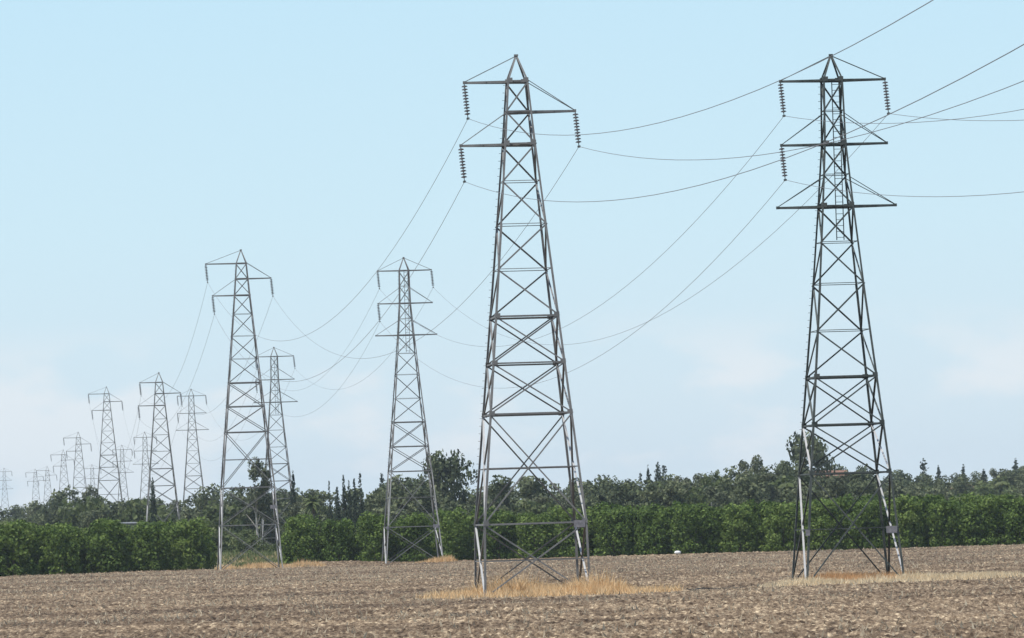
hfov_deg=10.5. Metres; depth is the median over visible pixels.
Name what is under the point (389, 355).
power cable
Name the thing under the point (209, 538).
orchard tree
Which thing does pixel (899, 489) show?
woodland tree
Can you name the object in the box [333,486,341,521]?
cypress tree
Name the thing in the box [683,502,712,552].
orchard tree
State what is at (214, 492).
woodland tree
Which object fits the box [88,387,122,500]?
pylon
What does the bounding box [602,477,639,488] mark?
woodland tree
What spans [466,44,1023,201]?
power cable
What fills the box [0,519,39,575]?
orchard tree
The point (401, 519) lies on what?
orchard tree
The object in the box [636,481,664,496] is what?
woodland tree
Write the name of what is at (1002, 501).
orchard tree
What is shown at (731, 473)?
woodland tree
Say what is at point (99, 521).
orchard tree
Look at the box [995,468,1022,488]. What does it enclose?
woodland tree
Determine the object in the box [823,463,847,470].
woodland tree
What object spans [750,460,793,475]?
woodland tree
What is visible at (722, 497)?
woodland tree
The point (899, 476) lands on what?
woodland tree
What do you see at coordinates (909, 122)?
power cable
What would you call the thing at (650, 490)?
woodland tree
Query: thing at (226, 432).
pylon
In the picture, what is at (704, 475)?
woodland tree
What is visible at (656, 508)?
orchard tree
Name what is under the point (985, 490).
woodland tree
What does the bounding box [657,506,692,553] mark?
orchard tree
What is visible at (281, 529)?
woodland tree
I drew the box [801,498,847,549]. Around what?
orchard tree
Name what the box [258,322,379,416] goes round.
power cable
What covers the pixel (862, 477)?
woodland tree
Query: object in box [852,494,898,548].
orchard tree
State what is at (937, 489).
woodland tree
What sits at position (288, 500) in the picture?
woodland tree
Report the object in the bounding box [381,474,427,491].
woodland tree
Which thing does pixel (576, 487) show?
woodland tree
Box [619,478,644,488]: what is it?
woodland tree
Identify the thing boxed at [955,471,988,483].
woodland tree
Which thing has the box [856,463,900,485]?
woodland tree
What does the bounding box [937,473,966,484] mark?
woodland tree
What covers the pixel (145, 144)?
sky
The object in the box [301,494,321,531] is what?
palm tree
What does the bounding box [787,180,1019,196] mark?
power cable
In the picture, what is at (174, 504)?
woodland tree
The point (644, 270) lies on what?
power cable
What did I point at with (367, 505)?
woodland tree
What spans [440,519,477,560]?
orchard tree
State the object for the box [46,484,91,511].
broadleaf tree
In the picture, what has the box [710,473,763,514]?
woodland tree
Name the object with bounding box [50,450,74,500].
pylon
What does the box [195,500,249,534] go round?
woodland tree
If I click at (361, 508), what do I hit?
cypress tree
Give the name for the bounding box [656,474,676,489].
woodland tree
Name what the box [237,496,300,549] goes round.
woodland tree
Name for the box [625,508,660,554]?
orchard tree
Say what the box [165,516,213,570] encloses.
orchard tree
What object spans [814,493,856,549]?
orchard tree
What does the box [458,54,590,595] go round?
pylon
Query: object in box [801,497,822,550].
orchard tree
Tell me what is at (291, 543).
orchard tree
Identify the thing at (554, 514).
orchard tree
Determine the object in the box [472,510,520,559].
orchard tree
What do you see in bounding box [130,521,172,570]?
orchard tree
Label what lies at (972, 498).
orchard tree
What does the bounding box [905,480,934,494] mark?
woodland tree
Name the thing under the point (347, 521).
orchard tree
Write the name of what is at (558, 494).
woodland tree
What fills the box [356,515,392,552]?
orchard tree
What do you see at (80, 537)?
orchard tree
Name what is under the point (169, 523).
orchard tree
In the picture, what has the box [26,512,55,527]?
woodland tree
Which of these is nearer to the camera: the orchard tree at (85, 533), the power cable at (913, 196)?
the power cable at (913, 196)
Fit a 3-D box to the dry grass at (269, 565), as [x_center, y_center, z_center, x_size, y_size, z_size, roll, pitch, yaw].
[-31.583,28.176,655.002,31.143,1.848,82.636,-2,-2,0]
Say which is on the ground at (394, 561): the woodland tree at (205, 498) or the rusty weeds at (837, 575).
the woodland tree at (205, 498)
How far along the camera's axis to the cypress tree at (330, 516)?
789.52 m
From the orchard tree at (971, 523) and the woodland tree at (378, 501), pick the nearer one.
the orchard tree at (971, 523)
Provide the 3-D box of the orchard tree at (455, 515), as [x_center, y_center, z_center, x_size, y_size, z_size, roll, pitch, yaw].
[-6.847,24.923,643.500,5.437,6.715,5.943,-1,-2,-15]
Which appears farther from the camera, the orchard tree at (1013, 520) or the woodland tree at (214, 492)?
the woodland tree at (214, 492)
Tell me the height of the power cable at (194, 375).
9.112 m
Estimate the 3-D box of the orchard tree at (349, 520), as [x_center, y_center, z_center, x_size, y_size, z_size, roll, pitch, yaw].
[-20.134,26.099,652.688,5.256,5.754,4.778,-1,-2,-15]
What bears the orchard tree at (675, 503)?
on the ground at (394, 561)
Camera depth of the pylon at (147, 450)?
1529.46 m
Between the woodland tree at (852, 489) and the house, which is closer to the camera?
the woodland tree at (852, 489)
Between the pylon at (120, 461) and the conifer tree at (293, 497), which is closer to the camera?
the conifer tree at (293, 497)
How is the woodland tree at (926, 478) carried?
on the ground at (394, 561)
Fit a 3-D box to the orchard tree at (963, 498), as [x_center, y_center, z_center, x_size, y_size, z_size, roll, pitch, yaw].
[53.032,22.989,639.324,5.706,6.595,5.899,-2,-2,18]
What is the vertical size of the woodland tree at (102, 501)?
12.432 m
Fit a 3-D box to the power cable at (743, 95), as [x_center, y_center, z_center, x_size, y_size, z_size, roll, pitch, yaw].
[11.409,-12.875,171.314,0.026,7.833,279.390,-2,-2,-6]
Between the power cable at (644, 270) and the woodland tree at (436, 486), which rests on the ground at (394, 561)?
the woodland tree at (436, 486)
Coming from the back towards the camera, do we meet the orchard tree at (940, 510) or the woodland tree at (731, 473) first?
the woodland tree at (731, 473)
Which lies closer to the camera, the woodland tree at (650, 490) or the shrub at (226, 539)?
the shrub at (226, 539)
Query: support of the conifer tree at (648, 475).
on the ground at (394, 561)
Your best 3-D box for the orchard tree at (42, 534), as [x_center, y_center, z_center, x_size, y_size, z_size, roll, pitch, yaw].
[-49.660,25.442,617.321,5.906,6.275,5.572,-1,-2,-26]
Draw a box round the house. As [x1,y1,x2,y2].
[814,470,846,487]
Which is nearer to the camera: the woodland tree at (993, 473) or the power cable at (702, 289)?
the power cable at (702, 289)
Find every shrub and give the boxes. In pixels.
[169,517,204,558]
[206,523,239,553]
[227,529,259,549]
[228,535,266,553]
[257,543,271,551]
[265,543,282,551]
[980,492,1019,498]
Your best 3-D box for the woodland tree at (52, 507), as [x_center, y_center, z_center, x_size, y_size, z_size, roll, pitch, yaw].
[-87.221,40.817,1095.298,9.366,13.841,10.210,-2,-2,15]
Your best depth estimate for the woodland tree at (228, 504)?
1036.90 m
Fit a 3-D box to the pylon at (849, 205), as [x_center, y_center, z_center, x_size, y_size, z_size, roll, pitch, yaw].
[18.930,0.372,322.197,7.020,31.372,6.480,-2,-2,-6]
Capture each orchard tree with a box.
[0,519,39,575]
[3,519,48,576]
[34,525,46,573]
[36,522,86,574]
[42,521,89,573]
[44,525,83,574]
[81,517,126,572]
[83,519,134,572]
[85,520,135,572]
[106,518,133,546]
[126,521,174,571]
[127,520,171,569]
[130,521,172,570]
[133,519,173,558]
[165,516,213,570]
[170,518,217,570]
[171,522,213,569]
[186,519,217,567]
[279,516,321,563]
[279,519,321,559]
[280,513,321,551]
[318,518,356,560]
[318,519,358,549]
[318,520,360,560]
[325,518,357,551]
[352,510,398,561]
[355,513,400,561]
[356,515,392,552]
[392,511,435,561]
[394,516,434,560]
[396,512,433,557]
[429,506,473,558]
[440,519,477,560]
[463,506,508,559]
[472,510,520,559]
[507,512,545,558]
[515,512,558,558]
[536,505,590,556]
[554,509,598,556]
[583,503,621,556]
[592,506,636,555]
[595,501,638,537]
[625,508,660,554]
[633,509,675,554]
[634,505,647,543]
[640,502,679,524]
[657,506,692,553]
[668,504,721,553]
[671,500,707,509]
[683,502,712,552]
[698,506,732,552]
[717,504,763,552]
[721,501,762,551]
[741,499,775,551]
[759,501,803,551]
[766,501,802,551]
[777,504,819,550]
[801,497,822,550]
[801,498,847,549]
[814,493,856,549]
[841,500,887,548]
[845,493,883,548]
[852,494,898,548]
[882,494,931,547]
[890,493,941,547]
[922,498,962,546]
[923,494,959,546]
[936,501,974,545]
[954,491,987,505]
[955,496,1003,545]
[963,493,1001,543]
[975,494,1017,545]
[998,499,1023,544]
[1001,494,1023,520]
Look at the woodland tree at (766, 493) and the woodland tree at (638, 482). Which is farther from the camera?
the woodland tree at (638, 482)
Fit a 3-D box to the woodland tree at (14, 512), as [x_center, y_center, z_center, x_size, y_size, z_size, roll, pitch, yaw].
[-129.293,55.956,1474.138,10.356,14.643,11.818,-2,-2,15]
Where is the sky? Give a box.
[0,0,1023,517]
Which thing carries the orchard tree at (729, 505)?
on the ground at (394, 561)
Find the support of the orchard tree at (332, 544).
on the ground at (394, 561)
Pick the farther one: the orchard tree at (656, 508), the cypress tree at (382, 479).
the cypress tree at (382, 479)
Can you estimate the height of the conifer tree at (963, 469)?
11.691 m
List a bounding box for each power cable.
[141,286,206,403]
[153,317,213,428]
[182,297,272,414]
[209,121,466,340]
[214,183,463,381]
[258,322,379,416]
[274,148,577,358]
[304,288,432,389]
[381,183,782,387]
[383,117,782,346]
[433,119,883,344]
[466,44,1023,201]
[470,0,932,134]
[579,81,1022,159]
[786,109,1023,123]
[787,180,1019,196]
[889,113,1019,120]
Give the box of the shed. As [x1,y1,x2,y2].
[121,522,136,527]
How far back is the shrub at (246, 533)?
865.16 m
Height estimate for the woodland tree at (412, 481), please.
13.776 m
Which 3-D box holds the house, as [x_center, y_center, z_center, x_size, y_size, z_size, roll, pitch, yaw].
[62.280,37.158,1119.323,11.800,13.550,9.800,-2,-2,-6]
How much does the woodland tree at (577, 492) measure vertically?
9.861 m
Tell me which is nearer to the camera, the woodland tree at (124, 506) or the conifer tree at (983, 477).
the woodland tree at (124, 506)
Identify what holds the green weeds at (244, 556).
on the ground at (394, 561)
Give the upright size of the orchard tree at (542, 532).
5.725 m
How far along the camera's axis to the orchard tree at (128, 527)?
627.16 m
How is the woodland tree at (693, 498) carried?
on the ground at (394, 561)
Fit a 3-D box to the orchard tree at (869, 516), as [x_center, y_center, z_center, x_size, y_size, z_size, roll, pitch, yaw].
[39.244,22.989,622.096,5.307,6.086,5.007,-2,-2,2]
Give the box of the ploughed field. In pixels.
[0,544,1023,637]
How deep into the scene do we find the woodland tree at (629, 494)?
853.34 m
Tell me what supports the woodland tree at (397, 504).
on the ground at (394, 561)
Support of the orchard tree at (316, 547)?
on the ground at (394, 561)
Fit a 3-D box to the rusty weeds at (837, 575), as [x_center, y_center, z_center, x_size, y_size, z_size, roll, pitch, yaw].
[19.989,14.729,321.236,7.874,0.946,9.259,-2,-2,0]
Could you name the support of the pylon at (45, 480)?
on the ground at (394, 561)
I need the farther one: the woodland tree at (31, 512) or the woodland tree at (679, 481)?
the woodland tree at (31, 512)
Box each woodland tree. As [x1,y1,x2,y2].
[0,506,13,520]
[0,511,10,520]
[5,504,26,519]
[19,500,48,524]
[23,510,35,521]
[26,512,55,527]
[37,505,69,524]
[44,493,82,515]
[58,496,117,528]
[77,507,117,529]
[80,499,105,529]
[86,495,110,505]
[103,501,149,518]
[108,499,149,515]
[117,498,181,522]
[156,499,188,517]
[167,494,210,521]
[192,483,242,508]
[193,493,218,520]
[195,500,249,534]
[216,490,241,509]
[223,494,276,543]
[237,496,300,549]
[269,488,288,500]
[271,494,285,544]
[276,508,335,536]
[277,492,303,511]
[283,487,329,508]
[290,499,319,519]
[295,489,340,509]
[318,506,358,533]
[340,486,392,510]
[356,489,402,513]
[364,497,374,513]
[371,496,426,535]
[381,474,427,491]
[384,485,453,517]
[391,479,438,512]
[403,477,448,493]
[404,481,454,510]
[433,493,451,509]
[447,492,494,514]
[455,486,476,504]
[461,495,495,513]
[479,482,516,498]
[510,499,557,515]
[521,494,550,510]
[538,483,565,498]
[543,493,568,508]
[549,477,579,498]
[557,493,585,508]
[559,489,585,509]
[566,498,592,510]
[567,480,594,499]
[581,487,615,510]
[583,474,620,498]
[584,480,626,502]
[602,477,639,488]
[612,482,644,509]
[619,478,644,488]
[621,479,642,493]
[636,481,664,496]
[637,480,688,507]
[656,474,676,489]
[660,475,692,501]
[662,486,709,506]
[684,473,702,488]
[687,480,709,492]
[691,475,730,500]
[695,486,731,508]
[699,472,723,482]
[709,465,742,491]
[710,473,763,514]
[713,470,778,518]
[729,470,789,504]
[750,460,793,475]
[751,470,783,501]
[761,475,796,501]
[766,474,797,488]
[779,465,816,484]
[779,485,838,502]
[788,472,851,500]
[813,469,868,494]
[813,477,832,488]
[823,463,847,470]
[824,475,858,499]
[841,471,872,485]
[843,484,869,499]
[845,479,892,509]
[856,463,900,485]
[882,479,927,501]
[883,469,902,484]
[895,470,921,483]
[902,473,938,492]
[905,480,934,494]
[917,483,934,494]
[926,479,959,500]
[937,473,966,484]
[939,477,976,498]
[952,483,999,501]
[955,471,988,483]
[973,476,1022,495]
[989,468,1001,481]
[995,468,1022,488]
[999,468,1023,493]
[1018,482,1023,497]
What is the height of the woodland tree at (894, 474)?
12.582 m
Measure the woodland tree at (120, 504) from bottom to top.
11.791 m
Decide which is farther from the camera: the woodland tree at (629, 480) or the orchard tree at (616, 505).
the woodland tree at (629, 480)
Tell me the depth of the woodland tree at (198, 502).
972.80 m
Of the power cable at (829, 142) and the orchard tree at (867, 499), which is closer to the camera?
the power cable at (829, 142)
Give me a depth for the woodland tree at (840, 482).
799.93 m
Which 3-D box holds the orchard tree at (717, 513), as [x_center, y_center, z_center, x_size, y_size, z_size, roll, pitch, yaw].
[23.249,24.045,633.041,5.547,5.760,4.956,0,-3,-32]
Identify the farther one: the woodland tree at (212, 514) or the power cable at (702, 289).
the woodland tree at (212, 514)
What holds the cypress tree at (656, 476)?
on the ground at (394, 561)
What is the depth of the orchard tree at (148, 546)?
614.69 m
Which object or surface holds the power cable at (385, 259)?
attached to the pylon at (551, 317)
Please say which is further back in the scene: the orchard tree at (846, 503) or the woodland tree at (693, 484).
the woodland tree at (693, 484)
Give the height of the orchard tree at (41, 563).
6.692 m
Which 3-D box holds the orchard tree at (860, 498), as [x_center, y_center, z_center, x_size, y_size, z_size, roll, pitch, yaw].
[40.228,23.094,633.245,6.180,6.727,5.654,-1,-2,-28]
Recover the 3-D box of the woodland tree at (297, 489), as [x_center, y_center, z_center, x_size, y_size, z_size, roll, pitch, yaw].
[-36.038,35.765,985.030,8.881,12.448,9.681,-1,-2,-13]
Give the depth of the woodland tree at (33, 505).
1313.31 m
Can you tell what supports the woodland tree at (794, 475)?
on the ground at (394, 561)
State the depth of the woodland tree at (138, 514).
951.08 m
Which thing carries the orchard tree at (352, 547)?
on the ground at (394, 561)
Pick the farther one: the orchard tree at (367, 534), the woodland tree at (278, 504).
the woodland tree at (278, 504)
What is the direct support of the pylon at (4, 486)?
on the ground at (394, 561)
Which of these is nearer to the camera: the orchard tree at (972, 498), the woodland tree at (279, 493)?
the orchard tree at (972, 498)
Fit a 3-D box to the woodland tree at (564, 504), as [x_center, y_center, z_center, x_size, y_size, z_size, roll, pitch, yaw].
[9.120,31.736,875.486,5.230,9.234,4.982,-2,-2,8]
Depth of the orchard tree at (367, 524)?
640.11 m
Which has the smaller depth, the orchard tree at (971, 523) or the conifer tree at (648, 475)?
the orchard tree at (971, 523)
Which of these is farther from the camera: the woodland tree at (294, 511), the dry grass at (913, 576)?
the woodland tree at (294, 511)
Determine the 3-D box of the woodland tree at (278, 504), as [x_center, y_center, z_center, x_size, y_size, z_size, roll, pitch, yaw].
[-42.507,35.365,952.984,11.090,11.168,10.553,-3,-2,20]
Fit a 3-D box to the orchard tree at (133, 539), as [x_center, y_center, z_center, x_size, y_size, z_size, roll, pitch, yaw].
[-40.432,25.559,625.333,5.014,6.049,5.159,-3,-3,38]
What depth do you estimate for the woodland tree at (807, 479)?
802.99 m
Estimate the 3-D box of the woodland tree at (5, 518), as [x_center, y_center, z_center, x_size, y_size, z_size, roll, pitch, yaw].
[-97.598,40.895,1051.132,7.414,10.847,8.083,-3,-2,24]
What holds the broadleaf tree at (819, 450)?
on the ground at (394, 561)
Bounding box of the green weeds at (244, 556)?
[216,549,295,566]
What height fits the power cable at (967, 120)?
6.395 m
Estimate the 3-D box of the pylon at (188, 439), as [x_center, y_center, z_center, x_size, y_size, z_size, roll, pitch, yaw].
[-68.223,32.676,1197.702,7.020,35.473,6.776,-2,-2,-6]
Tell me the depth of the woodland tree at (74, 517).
957.58 m
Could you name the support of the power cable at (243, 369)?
hanging from the pylon at (226, 432)
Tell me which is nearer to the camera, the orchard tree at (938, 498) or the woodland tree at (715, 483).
the orchard tree at (938, 498)
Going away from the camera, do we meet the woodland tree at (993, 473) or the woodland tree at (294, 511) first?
the woodland tree at (294, 511)
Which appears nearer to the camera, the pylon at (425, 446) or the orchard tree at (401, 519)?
the pylon at (425, 446)
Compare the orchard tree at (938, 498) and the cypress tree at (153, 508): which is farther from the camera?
the cypress tree at (153, 508)
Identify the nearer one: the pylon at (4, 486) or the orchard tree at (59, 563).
the orchard tree at (59, 563)
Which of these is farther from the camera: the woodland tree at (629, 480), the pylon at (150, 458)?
the woodland tree at (629, 480)
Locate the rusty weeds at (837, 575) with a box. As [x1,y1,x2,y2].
[800,569,920,580]
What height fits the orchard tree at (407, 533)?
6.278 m
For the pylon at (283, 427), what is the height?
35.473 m
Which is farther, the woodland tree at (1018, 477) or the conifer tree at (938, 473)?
the conifer tree at (938, 473)
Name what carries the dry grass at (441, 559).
on the ploughed field
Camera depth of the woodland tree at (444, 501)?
851.06 m
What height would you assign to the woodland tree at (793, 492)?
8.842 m
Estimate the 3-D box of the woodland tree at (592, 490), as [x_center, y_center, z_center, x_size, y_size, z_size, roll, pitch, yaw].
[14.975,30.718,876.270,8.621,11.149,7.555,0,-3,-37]
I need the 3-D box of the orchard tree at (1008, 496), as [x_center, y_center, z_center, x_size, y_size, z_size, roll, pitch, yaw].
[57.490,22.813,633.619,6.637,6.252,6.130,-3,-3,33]
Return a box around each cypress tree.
[149,477,157,522]
[328,481,332,519]
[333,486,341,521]
[341,474,348,518]
[347,480,351,519]
[351,478,358,531]
[357,473,365,519]
[379,473,384,486]
[654,462,661,483]
[661,465,666,488]
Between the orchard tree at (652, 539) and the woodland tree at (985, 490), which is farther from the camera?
the woodland tree at (985, 490)
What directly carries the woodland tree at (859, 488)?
on the ground at (394, 561)
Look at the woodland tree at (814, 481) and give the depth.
863.79 m
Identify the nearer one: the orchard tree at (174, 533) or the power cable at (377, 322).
the power cable at (377, 322)
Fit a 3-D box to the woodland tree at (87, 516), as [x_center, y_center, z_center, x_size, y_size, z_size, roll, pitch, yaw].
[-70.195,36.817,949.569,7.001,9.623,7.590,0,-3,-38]
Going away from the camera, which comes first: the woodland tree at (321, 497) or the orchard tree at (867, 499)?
the orchard tree at (867, 499)
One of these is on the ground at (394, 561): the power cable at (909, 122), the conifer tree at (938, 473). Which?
the conifer tree at (938, 473)
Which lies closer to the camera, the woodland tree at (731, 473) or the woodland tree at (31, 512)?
the woodland tree at (731, 473)
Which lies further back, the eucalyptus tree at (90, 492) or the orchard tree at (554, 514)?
the eucalyptus tree at (90, 492)
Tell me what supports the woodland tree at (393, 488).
on the ground at (394, 561)
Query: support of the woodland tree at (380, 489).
on the ground at (394, 561)
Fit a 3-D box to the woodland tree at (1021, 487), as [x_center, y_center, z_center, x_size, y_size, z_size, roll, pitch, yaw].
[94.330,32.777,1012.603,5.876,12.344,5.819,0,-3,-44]
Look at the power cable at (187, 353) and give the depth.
668.40 m
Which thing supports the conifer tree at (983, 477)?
on the ground at (394, 561)
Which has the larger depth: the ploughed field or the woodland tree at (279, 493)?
the woodland tree at (279, 493)
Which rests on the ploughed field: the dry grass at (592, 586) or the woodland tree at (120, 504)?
the dry grass at (592, 586)
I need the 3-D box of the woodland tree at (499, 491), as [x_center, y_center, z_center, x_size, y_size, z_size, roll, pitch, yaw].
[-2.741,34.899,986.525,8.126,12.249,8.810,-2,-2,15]
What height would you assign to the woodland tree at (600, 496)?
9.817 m
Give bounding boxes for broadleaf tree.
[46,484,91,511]
[419,449,477,511]
[485,474,549,514]
[776,430,834,484]
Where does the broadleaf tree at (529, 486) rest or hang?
on the ground at (394, 561)
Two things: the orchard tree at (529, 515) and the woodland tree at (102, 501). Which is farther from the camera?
the woodland tree at (102, 501)
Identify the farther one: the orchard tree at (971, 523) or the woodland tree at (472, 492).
the woodland tree at (472, 492)
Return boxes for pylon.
[0,468,11,519]
[25,469,43,499]
[36,467,56,503]
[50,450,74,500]
[63,432,91,499]
[83,465,101,495]
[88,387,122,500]
[112,445,132,500]
[133,432,158,501]
[137,372,181,524]
[176,389,208,507]
[205,249,282,569]
[254,347,297,544]
[375,257,442,563]
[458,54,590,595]
[776,54,904,579]
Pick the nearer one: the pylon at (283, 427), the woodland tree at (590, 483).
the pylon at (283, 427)
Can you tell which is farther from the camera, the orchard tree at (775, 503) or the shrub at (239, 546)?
the shrub at (239, 546)
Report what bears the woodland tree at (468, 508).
on the ground at (394, 561)
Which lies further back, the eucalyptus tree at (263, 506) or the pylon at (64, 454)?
the pylon at (64, 454)
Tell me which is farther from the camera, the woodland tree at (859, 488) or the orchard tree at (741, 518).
the woodland tree at (859, 488)
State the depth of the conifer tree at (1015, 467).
1499.18 m
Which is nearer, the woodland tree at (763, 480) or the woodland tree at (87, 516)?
the woodland tree at (763, 480)
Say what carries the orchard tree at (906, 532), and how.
on the ground at (394, 561)
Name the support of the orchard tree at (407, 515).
on the ground at (394, 561)
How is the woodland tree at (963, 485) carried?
on the ground at (394, 561)
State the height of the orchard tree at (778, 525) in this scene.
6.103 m
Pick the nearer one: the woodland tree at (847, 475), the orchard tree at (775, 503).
the orchard tree at (775, 503)
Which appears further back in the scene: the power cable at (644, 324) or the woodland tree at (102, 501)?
the woodland tree at (102, 501)
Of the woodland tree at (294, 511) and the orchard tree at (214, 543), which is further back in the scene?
the woodland tree at (294, 511)
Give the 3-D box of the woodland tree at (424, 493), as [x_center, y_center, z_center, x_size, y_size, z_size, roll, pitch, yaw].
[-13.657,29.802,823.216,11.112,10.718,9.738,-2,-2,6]
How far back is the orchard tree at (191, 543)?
618.10 m
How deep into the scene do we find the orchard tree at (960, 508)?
627.37 m
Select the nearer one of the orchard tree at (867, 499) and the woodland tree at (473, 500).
the orchard tree at (867, 499)
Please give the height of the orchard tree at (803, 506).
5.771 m
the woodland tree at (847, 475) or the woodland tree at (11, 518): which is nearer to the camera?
the woodland tree at (847, 475)
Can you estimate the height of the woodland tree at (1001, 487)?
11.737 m
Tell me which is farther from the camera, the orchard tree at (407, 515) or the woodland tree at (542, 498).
the woodland tree at (542, 498)
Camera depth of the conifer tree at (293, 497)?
869.55 m
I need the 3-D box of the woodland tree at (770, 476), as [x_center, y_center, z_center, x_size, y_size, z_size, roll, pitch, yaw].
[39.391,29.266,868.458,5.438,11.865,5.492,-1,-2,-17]
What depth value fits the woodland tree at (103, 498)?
1087.82 m
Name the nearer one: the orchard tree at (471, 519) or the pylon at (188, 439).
the orchard tree at (471, 519)
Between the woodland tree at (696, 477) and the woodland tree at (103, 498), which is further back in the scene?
the woodland tree at (103, 498)
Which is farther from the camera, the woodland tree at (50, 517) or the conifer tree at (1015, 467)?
the conifer tree at (1015, 467)
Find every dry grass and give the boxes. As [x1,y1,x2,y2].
[214,551,325,569]
[397,554,457,563]
[415,566,688,598]
[758,568,1023,586]
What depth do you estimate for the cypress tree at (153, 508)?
834.43 m
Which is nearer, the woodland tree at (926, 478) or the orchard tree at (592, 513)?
the orchard tree at (592, 513)
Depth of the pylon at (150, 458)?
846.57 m
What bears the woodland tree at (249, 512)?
on the ground at (394, 561)
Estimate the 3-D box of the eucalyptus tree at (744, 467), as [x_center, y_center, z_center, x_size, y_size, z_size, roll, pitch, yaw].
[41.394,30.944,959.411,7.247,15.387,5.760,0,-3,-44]
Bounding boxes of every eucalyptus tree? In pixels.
[81,484,99,501]
[237,457,273,536]
[738,454,773,477]
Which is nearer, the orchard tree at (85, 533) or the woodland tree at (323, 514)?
the orchard tree at (85, 533)
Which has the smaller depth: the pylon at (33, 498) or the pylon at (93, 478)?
the pylon at (93, 478)
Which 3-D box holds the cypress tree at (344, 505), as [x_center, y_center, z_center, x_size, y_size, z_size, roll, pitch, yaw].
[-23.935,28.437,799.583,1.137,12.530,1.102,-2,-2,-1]
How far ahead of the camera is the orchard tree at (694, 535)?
626.89 m
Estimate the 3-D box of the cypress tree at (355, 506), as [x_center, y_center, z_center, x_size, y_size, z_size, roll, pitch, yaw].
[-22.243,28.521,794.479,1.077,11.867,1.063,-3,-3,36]
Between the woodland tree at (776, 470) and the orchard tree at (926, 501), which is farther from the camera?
the woodland tree at (776, 470)
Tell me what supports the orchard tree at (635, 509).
on the ground at (394, 561)
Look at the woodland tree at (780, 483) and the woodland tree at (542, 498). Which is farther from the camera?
the woodland tree at (780, 483)
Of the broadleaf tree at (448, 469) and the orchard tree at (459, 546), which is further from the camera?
the broadleaf tree at (448, 469)
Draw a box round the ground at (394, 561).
[22,544,1016,575]
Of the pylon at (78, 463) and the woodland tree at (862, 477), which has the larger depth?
the pylon at (78, 463)
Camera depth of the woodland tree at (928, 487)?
1195.00 m
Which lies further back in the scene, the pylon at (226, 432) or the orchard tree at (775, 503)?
the orchard tree at (775, 503)
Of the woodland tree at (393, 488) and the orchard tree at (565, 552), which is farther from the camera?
the woodland tree at (393, 488)
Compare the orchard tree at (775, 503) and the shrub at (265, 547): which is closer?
the orchard tree at (775, 503)
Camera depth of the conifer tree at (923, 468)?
1419.22 m
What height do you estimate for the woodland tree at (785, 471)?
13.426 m
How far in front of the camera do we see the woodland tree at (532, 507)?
821.94 m
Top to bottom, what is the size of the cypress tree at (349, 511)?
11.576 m
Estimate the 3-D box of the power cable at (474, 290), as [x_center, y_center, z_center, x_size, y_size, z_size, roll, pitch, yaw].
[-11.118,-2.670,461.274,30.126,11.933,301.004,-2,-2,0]
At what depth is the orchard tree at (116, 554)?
610.22 m
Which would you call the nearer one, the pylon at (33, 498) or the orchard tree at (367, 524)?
the orchard tree at (367, 524)
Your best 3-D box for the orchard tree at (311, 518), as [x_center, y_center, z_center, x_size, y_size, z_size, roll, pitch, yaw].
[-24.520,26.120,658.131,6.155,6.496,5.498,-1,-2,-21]
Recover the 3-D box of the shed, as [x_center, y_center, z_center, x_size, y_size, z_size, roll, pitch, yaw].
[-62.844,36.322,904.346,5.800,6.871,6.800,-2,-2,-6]
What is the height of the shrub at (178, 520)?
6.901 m
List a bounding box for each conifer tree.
[286,471,296,518]
[645,465,651,486]
[916,458,927,479]
[935,465,942,479]
[961,464,969,480]
[979,468,987,482]
[1011,460,1017,484]
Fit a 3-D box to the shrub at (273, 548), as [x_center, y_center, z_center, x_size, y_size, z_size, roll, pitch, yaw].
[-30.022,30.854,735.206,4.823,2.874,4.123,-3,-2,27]
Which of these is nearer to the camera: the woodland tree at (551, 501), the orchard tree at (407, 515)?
the orchard tree at (407, 515)
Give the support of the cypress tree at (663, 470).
on the ground at (394, 561)
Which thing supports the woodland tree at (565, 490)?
on the ground at (394, 561)
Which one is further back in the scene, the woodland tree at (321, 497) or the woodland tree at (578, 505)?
the woodland tree at (321, 497)
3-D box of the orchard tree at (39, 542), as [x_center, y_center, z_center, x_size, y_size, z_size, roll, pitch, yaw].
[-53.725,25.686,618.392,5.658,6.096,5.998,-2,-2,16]

